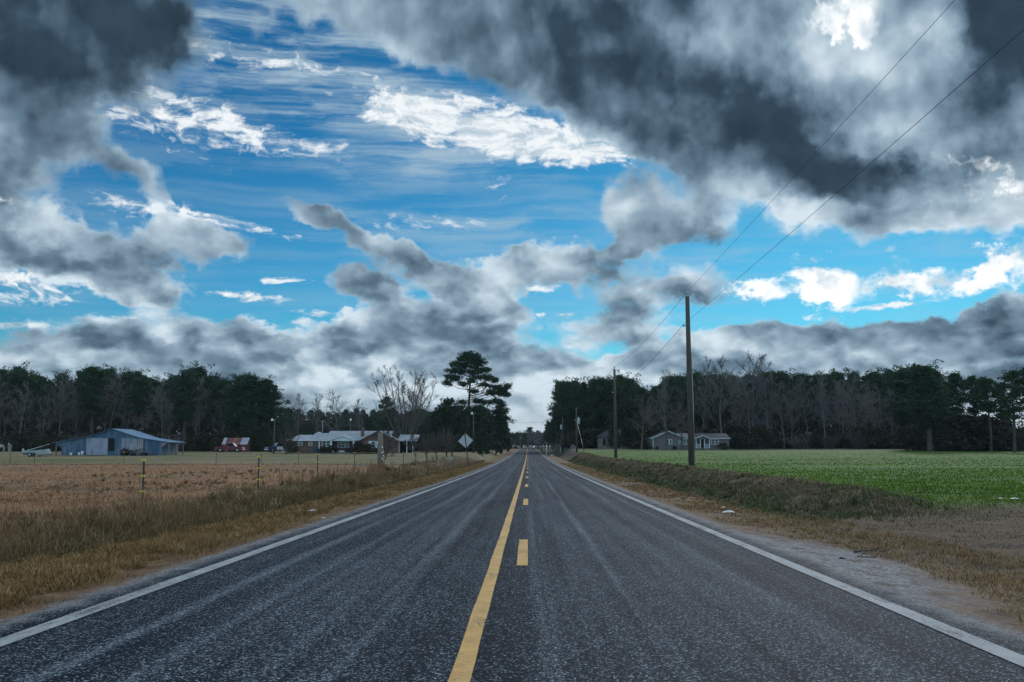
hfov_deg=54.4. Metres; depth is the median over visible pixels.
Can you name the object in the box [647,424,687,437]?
bush
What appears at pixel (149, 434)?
bush
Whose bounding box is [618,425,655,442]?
bush
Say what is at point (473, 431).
yard light
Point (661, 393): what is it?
bare tree
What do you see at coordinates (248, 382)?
pine tree
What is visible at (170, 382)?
pine tree
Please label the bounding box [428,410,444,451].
evergreen tree
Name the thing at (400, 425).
pine tree
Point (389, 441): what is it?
fruit tree
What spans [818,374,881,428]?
bare tree
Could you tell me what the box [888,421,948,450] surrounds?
bush
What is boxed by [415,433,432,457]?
fruit tree
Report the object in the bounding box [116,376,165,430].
pine tree
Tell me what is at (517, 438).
pine tree
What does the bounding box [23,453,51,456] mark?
boat trailer
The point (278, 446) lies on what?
pickup truck
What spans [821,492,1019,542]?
entrance tufts
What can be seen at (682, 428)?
bare tree
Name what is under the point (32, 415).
pine tree
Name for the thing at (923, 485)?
green crop
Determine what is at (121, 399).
bare tree
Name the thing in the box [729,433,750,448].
bush
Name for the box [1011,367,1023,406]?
pine tree
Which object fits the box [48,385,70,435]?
pine tree
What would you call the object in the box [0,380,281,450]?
undergrowth
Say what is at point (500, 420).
evergreen tree
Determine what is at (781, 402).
bare tree
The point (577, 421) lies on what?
utility pole
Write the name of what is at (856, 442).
leafless shrub
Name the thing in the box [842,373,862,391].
pine tree
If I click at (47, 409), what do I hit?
bare tree
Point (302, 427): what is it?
pine tree
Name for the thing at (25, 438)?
bush
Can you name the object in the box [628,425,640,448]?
evergreen tree
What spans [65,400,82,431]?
bare tree
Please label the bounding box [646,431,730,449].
sided house
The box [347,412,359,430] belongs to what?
pine tree
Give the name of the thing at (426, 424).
pine tree
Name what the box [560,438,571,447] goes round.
bush
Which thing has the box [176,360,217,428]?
pine tree
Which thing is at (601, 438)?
old house
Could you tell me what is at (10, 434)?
bush
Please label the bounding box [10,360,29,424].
pine tree
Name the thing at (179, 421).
pine tree
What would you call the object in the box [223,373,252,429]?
pine tree
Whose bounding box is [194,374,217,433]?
pine tree
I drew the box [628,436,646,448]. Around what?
bush
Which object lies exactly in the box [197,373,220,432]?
pine tree
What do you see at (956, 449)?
leafless shrub
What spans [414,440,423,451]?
bush
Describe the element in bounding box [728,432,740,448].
bush
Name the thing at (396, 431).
pine tree
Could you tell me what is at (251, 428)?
evergreen tree
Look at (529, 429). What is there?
pine tree
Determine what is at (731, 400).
bare tree
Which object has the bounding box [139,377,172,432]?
pine tree
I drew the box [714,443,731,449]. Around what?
bush
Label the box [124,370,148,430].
pine tree
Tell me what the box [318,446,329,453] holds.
bush
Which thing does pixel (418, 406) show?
bare tree
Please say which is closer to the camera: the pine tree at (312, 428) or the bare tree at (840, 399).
the bare tree at (840, 399)
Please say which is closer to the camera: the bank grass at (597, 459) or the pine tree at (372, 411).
the bank grass at (597, 459)
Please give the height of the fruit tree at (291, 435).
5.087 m
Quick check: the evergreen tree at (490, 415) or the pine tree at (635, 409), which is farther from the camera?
the pine tree at (635, 409)
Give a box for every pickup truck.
[214,443,244,451]
[264,443,285,451]
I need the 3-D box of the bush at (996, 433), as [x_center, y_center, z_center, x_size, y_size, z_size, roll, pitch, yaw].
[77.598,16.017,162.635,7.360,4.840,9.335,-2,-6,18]
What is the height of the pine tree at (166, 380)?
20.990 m
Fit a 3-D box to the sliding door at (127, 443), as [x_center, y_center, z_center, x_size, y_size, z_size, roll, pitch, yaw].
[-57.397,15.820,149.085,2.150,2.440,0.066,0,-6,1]
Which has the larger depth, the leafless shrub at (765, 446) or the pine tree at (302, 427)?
the pine tree at (302, 427)
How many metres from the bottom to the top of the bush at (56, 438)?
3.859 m
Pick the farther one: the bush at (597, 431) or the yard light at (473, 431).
the bush at (597, 431)
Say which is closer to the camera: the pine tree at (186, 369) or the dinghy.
the dinghy
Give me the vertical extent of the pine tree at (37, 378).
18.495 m
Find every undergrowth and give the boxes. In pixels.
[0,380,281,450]
[509,424,558,448]
[557,424,621,447]
[633,372,947,447]
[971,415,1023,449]
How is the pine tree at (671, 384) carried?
on the ground at (959, 598)
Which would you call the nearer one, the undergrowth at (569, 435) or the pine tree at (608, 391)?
the pine tree at (608, 391)
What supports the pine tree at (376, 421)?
on the ground at (959, 598)
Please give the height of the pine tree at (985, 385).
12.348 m
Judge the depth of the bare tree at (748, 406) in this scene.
195.81 m
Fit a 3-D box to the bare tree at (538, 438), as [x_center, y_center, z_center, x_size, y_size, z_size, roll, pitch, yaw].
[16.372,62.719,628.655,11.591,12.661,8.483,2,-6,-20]
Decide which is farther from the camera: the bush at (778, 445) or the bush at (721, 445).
the bush at (778, 445)
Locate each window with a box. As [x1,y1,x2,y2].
[322,441,329,446]
[338,441,348,447]
[683,439,687,444]
[711,439,718,443]
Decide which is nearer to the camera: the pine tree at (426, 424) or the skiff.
the skiff
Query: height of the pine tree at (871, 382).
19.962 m
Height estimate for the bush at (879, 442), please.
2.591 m
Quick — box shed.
[221,438,251,451]
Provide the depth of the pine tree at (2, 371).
261.28 m
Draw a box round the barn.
[52,429,185,454]
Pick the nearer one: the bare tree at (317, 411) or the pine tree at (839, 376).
the pine tree at (839, 376)
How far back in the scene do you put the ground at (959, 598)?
25.23 m
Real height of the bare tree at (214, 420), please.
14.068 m
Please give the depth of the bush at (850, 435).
195.95 m
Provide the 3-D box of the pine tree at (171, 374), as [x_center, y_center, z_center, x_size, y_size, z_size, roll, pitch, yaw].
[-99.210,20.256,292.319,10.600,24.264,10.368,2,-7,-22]
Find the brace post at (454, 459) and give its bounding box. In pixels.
[448,455,455,466]
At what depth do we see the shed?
193.51 m
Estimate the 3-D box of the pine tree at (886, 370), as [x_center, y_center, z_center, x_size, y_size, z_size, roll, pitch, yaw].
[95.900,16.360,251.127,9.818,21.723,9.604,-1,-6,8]
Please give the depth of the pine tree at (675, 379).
231.02 m
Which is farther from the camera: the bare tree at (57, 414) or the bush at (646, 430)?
the bare tree at (57, 414)
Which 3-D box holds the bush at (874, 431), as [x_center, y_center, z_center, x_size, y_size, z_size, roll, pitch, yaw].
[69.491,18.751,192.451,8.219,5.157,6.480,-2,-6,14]
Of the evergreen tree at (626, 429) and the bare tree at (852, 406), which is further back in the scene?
the bare tree at (852, 406)
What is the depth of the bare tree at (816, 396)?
205.36 m
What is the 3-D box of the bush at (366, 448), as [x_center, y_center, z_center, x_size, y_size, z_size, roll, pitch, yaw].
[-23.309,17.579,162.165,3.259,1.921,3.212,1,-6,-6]
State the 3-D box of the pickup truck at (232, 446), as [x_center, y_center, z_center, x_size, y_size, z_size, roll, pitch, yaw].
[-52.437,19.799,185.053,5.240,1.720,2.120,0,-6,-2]
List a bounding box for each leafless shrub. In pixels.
[65,430,88,439]
[160,429,193,450]
[748,436,779,448]
[779,429,814,448]
[813,430,841,448]
[844,428,882,448]
[908,417,955,450]
[946,427,980,450]
[999,426,1023,450]
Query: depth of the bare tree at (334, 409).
299.36 m
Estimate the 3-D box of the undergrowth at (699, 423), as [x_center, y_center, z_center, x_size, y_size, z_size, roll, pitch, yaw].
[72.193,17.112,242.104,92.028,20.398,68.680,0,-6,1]
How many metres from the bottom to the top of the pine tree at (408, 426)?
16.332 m
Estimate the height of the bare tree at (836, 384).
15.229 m
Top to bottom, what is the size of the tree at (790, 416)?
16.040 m
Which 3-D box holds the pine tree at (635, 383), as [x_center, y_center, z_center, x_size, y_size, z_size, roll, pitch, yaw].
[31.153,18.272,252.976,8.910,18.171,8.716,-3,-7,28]
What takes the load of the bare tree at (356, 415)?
on the ground at (959, 598)
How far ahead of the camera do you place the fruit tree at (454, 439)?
133.41 m
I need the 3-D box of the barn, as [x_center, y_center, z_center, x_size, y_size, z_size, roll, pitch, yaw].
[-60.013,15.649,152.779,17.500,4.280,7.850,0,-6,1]
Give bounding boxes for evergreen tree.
[239,419,262,451]
[255,422,272,451]
[270,424,287,450]
[426,396,466,451]
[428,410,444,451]
[449,408,471,451]
[466,403,497,448]
[474,427,490,455]
[481,412,499,450]
[490,407,515,454]
[605,412,623,448]
[619,416,634,448]
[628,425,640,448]
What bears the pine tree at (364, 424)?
on the ground at (959, 598)
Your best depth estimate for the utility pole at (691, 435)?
56.92 m
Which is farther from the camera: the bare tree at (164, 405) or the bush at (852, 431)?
the bare tree at (164, 405)
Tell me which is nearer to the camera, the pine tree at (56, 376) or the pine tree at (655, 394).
the pine tree at (655, 394)
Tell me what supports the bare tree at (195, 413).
on the ground at (959, 598)
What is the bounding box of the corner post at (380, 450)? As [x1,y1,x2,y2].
[377,433,382,466]
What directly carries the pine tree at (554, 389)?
on the ground at (959, 598)
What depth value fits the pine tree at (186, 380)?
212.06 m
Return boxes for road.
[0,449,1023,681]
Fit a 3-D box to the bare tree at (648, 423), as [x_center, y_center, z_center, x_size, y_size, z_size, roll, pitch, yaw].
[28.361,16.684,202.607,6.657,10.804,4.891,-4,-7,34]
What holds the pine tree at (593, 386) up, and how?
on the ground at (959, 598)
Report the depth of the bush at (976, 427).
164.27 m
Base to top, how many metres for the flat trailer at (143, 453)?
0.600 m
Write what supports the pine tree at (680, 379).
on the ground at (959, 598)
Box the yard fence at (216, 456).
[10,452,451,466]
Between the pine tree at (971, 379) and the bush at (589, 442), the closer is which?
the pine tree at (971, 379)
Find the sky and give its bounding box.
[0,0,1023,447]
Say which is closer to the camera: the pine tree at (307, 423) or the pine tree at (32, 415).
the pine tree at (32, 415)
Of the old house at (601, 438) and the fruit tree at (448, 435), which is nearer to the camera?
the fruit tree at (448, 435)
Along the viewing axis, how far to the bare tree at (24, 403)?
214.19 m
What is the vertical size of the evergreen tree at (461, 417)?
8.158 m
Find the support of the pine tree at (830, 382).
on the ground at (959, 598)
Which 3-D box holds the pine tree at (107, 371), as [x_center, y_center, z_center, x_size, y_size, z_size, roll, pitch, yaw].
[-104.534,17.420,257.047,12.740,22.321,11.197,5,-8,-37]
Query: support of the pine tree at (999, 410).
on the ground at (959, 598)
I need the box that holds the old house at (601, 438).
[596,429,632,448]
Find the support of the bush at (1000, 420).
on the ground at (959, 598)
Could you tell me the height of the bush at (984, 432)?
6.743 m
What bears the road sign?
on the ground at (959, 598)
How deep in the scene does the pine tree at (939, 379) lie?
204.24 m
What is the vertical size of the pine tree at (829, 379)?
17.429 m
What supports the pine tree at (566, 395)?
on the ground at (959, 598)
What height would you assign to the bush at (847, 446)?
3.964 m
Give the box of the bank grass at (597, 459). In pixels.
[563,452,1001,521]
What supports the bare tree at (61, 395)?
on the ground at (959, 598)
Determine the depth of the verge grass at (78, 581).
11.89 m
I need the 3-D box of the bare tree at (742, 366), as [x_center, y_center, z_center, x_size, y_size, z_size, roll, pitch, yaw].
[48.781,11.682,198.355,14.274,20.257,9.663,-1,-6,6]
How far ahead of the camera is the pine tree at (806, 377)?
217.41 m
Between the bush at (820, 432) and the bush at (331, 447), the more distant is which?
the bush at (820, 432)
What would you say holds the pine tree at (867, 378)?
on the ground at (959, 598)
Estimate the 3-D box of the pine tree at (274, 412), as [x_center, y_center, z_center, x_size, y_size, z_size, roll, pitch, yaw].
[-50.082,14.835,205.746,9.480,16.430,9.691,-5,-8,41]
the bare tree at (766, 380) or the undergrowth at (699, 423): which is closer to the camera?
the bare tree at (766, 380)
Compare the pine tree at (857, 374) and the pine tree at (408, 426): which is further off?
the pine tree at (408, 426)
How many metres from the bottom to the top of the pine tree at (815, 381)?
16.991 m
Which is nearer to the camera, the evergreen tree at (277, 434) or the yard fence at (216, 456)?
the yard fence at (216, 456)
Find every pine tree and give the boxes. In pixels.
[0,365,10,425]
[3,369,38,431]
[5,367,31,431]
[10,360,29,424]
[24,369,41,431]
[24,377,56,432]
[28,375,54,427]
[36,378,67,435]
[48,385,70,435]
[50,370,72,383]
[52,369,74,434]
[62,367,105,431]
[68,363,112,432]
[68,374,87,430]
[90,378,108,429]
[97,366,116,429]
[99,377,127,428]
[103,363,116,375]
[107,372,131,428]
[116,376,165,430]
[124,368,143,429]
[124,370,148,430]
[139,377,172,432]
[152,375,174,433]
[156,380,182,431]
[163,371,179,380]
[166,370,208,450]
[168,371,197,439]
[169,368,203,426]
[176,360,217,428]
[177,365,192,427]
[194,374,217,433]
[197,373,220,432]
[202,377,230,431]
[214,373,256,431]
[221,375,235,431]
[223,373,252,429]
[224,371,271,437]
[239,374,295,438]
[285,406,295,426]
[289,413,301,436]
[297,423,308,434]
[304,420,321,434]
[305,409,313,420]
[305,420,311,433]
[313,410,325,422]
[317,412,325,432]
[319,413,335,432]
[331,411,340,430]
[338,407,351,430]
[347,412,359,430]
[351,405,360,430]
[355,407,370,430]
[365,413,375,430]
[368,408,376,417]
[371,411,381,430]
[378,394,398,430]
[388,412,403,435]
[393,413,406,437]
[406,415,415,434]
[407,412,423,435]
[418,406,428,435]
[421,409,432,435]
[441,350,511,426]
[493,400,516,453]
[514,432,520,448]
[521,433,527,448]
[525,427,534,448]
[543,419,549,448]
[545,423,551,449]
[546,420,554,449]
[547,376,569,446]
[547,380,572,447]
[548,416,558,448]
[555,377,577,437]
[565,382,579,429]
[569,377,594,429]
[571,378,580,387]
[575,377,608,428]
[592,375,633,430]
[595,376,625,427]
[612,377,628,428]
[616,369,631,380]
[618,375,635,425]
[623,378,640,386]
[623,384,641,419]
[623,385,655,426]
[641,391,660,431]
[645,384,681,425]
[657,378,684,426]
[660,375,680,418]
[673,372,695,416]
[674,374,710,426]
[692,368,704,425]
[693,374,721,426]
[710,372,739,430]
[712,386,740,428]
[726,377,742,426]
[740,370,761,429]
[755,370,796,448]
[759,370,779,426]
[777,370,792,427]
[782,373,823,434]
[800,371,832,448]
[807,374,834,433]
[823,371,846,429]
[831,367,855,428]
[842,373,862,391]
[843,367,860,382]
[856,369,890,423]
[862,369,885,428]
[873,369,901,427]
[876,374,891,426]
[877,364,898,426]
[878,366,923,449]
[896,359,961,451]
[927,370,945,414]
[937,369,972,447]
[955,374,983,417]
[966,376,1004,450]
[992,385,1011,417]
[995,367,1023,451]
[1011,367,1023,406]
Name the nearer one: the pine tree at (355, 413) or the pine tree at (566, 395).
the pine tree at (566, 395)
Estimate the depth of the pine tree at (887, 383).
215.74 m
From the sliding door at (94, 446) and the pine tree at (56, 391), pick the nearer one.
the sliding door at (94, 446)
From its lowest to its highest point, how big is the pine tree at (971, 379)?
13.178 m
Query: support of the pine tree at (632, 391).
on the ground at (959, 598)
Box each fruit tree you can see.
[278,425,301,453]
[370,427,398,461]
[403,431,421,456]
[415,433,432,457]
[427,431,442,455]
[433,427,457,456]
[440,429,459,455]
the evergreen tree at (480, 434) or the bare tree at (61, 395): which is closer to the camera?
the evergreen tree at (480, 434)
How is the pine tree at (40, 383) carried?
on the ground at (959, 598)
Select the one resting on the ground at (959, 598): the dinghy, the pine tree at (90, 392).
the pine tree at (90, 392)
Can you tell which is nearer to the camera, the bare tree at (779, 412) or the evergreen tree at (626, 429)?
the evergreen tree at (626, 429)
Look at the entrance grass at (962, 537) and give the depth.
15.13 m
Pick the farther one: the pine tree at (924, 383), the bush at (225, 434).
the bush at (225, 434)
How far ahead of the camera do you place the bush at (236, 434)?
203.67 m
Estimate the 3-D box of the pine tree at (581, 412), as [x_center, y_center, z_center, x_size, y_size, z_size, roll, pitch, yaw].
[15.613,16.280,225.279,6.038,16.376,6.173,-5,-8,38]
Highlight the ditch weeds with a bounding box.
[0,456,484,566]
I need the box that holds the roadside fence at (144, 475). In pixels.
[4,452,373,506]
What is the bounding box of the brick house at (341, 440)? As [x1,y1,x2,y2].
[288,428,419,452]
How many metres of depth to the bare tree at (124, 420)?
218.86 m
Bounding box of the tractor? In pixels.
[120,446,135,455]
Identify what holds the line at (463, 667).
on the road
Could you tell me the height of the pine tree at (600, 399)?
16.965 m
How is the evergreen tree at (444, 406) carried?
on the ground at (959, 598)
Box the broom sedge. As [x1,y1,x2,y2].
[0,456,461,534]
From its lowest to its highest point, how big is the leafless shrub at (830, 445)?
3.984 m
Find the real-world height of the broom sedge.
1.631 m
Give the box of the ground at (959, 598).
[0,447,1023,637]
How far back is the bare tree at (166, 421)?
224.93 m
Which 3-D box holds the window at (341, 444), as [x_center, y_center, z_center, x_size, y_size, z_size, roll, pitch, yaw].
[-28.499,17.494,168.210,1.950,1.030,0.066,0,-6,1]
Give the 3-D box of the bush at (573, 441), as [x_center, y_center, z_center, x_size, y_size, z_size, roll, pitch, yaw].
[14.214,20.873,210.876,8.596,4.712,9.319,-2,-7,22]
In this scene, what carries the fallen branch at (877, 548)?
on the ground at (959, 598)
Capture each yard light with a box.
[271,419,274,453]
[471,412,473,452]
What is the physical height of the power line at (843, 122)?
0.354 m
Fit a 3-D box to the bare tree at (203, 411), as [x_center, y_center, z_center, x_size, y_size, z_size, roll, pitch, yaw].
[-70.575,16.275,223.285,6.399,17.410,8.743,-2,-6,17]
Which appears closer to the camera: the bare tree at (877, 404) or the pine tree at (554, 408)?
the bare tree at (877, 404)
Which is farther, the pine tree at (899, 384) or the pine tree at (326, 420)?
the pine tree at (326, 420)
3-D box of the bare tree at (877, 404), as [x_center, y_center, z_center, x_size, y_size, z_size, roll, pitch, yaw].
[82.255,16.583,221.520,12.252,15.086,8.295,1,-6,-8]
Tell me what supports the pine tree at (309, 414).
on the ground at (959, 598)
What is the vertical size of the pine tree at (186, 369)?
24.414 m
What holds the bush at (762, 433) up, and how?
on the ground at (959, 598)
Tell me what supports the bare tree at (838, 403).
on the ground at (959, 598)
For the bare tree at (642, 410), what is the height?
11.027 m
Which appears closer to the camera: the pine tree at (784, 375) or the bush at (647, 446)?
the bush at (647, 446)
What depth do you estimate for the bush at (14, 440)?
208.54 m
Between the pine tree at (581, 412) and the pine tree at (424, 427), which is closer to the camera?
the pine tree at (581, 412)
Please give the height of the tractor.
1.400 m
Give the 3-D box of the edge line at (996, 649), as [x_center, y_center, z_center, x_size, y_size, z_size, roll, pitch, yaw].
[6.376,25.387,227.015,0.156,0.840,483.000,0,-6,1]
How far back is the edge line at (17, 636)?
8.30 m
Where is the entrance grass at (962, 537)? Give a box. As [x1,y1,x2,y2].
[706,492,1023,601]
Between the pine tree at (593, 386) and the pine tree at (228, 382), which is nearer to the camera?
the pine tree at (593, 386)
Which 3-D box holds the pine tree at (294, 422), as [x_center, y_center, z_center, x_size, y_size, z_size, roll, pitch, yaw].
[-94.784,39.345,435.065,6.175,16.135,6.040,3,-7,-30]
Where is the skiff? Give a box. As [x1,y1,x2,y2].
[22,449,49,453]
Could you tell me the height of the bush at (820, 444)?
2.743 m
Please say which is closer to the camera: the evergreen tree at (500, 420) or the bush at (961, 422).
the bush at (961, 422)
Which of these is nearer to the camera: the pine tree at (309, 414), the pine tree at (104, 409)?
the pine tree at (104, 409)
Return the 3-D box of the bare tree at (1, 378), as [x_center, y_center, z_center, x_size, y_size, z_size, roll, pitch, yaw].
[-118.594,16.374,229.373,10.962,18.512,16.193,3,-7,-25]
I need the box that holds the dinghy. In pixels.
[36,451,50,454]
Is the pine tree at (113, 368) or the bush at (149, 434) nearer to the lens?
the bush at (149, 434)
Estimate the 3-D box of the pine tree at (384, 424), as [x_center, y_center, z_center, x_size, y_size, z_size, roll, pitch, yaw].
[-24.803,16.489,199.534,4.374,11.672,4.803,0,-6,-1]
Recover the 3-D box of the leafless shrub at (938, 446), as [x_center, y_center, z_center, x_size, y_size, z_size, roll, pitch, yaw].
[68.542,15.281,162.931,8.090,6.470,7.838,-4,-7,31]
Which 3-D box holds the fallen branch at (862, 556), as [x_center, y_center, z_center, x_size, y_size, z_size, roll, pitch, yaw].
[3.897,2.494,11.200,0.418,0.224,0.154,-2,-6,14]
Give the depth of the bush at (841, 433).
201.04 m
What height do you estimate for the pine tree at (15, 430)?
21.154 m
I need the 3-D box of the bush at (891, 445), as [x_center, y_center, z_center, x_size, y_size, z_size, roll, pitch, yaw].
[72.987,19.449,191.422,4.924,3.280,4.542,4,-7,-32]
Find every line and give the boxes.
[0,449,519,646]
[448,449,527,681]
[539,452,1023,666]
[616,325,682,389]
[684,29,1023,323]
[687,0,954,291]
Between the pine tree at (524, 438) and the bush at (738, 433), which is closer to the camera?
the bush at (738, 433)
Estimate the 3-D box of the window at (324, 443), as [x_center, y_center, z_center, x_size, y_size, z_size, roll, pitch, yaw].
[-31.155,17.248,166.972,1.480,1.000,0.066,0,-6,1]
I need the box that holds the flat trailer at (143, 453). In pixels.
[132,452,148,455]
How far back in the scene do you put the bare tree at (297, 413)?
299.75 m
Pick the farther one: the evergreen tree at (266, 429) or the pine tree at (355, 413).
the pine tree at (355, 413)
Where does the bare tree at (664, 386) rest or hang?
on the ground at (959, 598)
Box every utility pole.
[560,417,562,451]
[576,408,583,451]
[612,367,616,457]
[683,292,695,465]
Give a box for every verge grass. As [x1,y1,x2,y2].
[0,462,494,618]
[559,462,1023,624]
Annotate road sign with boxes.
[458,432,472,466]
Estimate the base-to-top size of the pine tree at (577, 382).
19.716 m
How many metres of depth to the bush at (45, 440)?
203.29 m
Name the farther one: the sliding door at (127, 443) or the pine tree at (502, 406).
the pine tree at (502, 406)
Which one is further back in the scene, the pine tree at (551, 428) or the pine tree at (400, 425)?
the pine tree at (400, 425)
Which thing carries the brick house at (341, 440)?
on the ground at (959, 598)
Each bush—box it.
[0,430,36,444]
[1,440,19,451]
[4,432,30,450]
[13,434,33,450]
[26,434,54,450]
[49,435,75,450]
[51,432,76,450]
[138,430,160,437]
[184,436,211,450]
[185,438,207,451]
[209,440,216,450]
[210,431,237,448]
[231,430,249,437]
[283,440,299,453]
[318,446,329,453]
[323,445,338,451]
[344,442,370,451]
[359,443,377,453]
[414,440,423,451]
[415,436,433,450]
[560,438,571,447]
[561,428,595,448]
[562,431,596,448]
[584,428,605,445]
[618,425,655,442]
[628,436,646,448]
[643,443,653,449]
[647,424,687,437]
[683,426,715,432]
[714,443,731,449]
[716,426,754,438]
[718,425,750,443]
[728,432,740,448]
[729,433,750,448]
[743,425,776,448]
[771,436,787,448]
[787,435,815,448]
[792,434,811,446]
[806,435,823,448]
[808,427,836,448]
[810,436,827,448]
[831,428,848,448]
[840,426,866,448]
[840,426,878,448]
[840,436,854,448]
[849,426,890,448]
[861,437,885,448]
[882,434,903,448]
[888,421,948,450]
[900,415,951,450]
[904,413,995,450]
[942,422,985,450]
[955,414,992,450]
[962,414,1019,450]
[969,424,1012,450]
[974,413,1023,450]
[993,424,1023,450]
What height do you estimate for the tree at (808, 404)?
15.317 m
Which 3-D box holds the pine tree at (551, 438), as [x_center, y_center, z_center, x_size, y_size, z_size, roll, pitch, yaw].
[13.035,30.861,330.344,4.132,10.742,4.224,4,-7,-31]
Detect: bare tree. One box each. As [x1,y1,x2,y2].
[0,375,22,437]
[0,381,57,432]
[0,383,24,425]
[28,385,60,435]
[47,389,79,432]
[49,373,75,434]
[58,377,77,429]
[65,379,87,430]
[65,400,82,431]
[96,368,158,429]
[99,378,118,429]
[110,387,143,428]
[122,378,188,438]
[155,389,177,436]
[160,403,176,436]
[186,395,202,450]
[189,379,212,433]
[205,390,232,434]
[292,393,307,435]
[308,394,323,432]
[313,389,352,430]
[351,399,365,430]
[365,364,438,437]
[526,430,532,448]
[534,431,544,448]
[625,389,661,449]
[636,398,654,426]
[638,397,659,428]
[641,382,687,449]
[655,368,676,428]
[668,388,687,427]
[671,409,687,449]
[676,354,745,432]
[686,355,727,426]
[704,370,750,427]
[710,376,772,448]
[724,388,760,429]
[725,351,781,447]
[747,353,781,448]
[748,382,804,448]
[760,382,794,440]
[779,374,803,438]
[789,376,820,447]
[809,380,836,429]
[811,369,831,448]
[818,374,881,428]
[828,380,848,429]
[832,379,849,448]
[833,381,847,430]
[836,395,857,428]
[839,387,863,426]
[844,383,888,448]
[849,392,880,424]
[865,382,892,427]
[877,389,900,432]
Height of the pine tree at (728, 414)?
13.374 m
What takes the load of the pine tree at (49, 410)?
on the ground at (959, 598)
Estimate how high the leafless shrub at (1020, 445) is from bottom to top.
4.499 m
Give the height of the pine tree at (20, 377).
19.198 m
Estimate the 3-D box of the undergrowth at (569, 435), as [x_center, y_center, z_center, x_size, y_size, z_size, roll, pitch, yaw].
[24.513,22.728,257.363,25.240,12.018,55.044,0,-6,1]
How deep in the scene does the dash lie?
11.30 m
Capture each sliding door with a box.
[86,438,107,454]
[121,438,135,454]
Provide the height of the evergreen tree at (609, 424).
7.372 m
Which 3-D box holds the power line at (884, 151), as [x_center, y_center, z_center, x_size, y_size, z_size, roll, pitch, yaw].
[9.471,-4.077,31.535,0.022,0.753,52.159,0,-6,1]
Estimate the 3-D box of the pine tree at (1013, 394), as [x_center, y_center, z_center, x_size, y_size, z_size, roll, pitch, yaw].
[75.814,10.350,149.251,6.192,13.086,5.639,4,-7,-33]
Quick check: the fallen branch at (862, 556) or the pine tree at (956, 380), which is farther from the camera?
the pine tree at (956, 380)
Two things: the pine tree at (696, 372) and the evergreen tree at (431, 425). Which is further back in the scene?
the pine tree at (696, 372)
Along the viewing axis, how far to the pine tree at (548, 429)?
358.51 m
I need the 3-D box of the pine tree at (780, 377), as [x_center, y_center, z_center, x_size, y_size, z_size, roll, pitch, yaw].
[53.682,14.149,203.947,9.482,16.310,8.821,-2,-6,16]
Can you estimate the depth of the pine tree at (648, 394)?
222.28 m
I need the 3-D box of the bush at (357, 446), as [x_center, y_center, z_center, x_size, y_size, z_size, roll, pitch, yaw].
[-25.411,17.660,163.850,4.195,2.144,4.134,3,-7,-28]
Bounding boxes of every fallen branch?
[839,552,877,558]
[853,546,890,552]
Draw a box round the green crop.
[596,452,1023,510]
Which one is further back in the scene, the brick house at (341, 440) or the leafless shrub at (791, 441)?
the leafless shrub at (791, 441)
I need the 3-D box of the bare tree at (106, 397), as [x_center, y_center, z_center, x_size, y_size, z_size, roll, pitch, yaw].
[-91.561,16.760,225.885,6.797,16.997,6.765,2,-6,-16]
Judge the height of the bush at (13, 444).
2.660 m
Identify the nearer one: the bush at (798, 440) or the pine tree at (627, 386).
the bush at (798, 440)
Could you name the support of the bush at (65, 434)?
on the ground at (959, 598)
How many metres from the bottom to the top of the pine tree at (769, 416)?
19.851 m
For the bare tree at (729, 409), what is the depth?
207.77 m
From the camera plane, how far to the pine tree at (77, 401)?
257.37 m
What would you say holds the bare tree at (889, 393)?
on the ground at (959, 598)
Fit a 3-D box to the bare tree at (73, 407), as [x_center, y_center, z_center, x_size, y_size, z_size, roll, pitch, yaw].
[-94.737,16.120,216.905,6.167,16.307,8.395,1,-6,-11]
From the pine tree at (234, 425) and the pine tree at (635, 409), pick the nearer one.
the pine tree at (234, 425)
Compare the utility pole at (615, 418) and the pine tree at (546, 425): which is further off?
the pine tree at (546, 425)
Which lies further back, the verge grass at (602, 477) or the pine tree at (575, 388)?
the pine tree at (575, 388)
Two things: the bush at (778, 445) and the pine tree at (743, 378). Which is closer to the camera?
the bush at (778, 445)
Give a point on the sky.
(316, 196)
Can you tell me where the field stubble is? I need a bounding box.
[0,462,409,533]
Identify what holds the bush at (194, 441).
on the ground at (959, 598)
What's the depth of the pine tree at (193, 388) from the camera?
225.78 m
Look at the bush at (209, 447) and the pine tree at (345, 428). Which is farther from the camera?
the pine tree at (345, 428)
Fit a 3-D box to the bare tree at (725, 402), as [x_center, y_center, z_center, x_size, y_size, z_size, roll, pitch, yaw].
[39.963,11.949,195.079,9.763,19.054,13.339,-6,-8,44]
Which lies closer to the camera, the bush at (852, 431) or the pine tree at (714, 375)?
the bush at (852, 431)
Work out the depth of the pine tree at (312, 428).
437.79 m

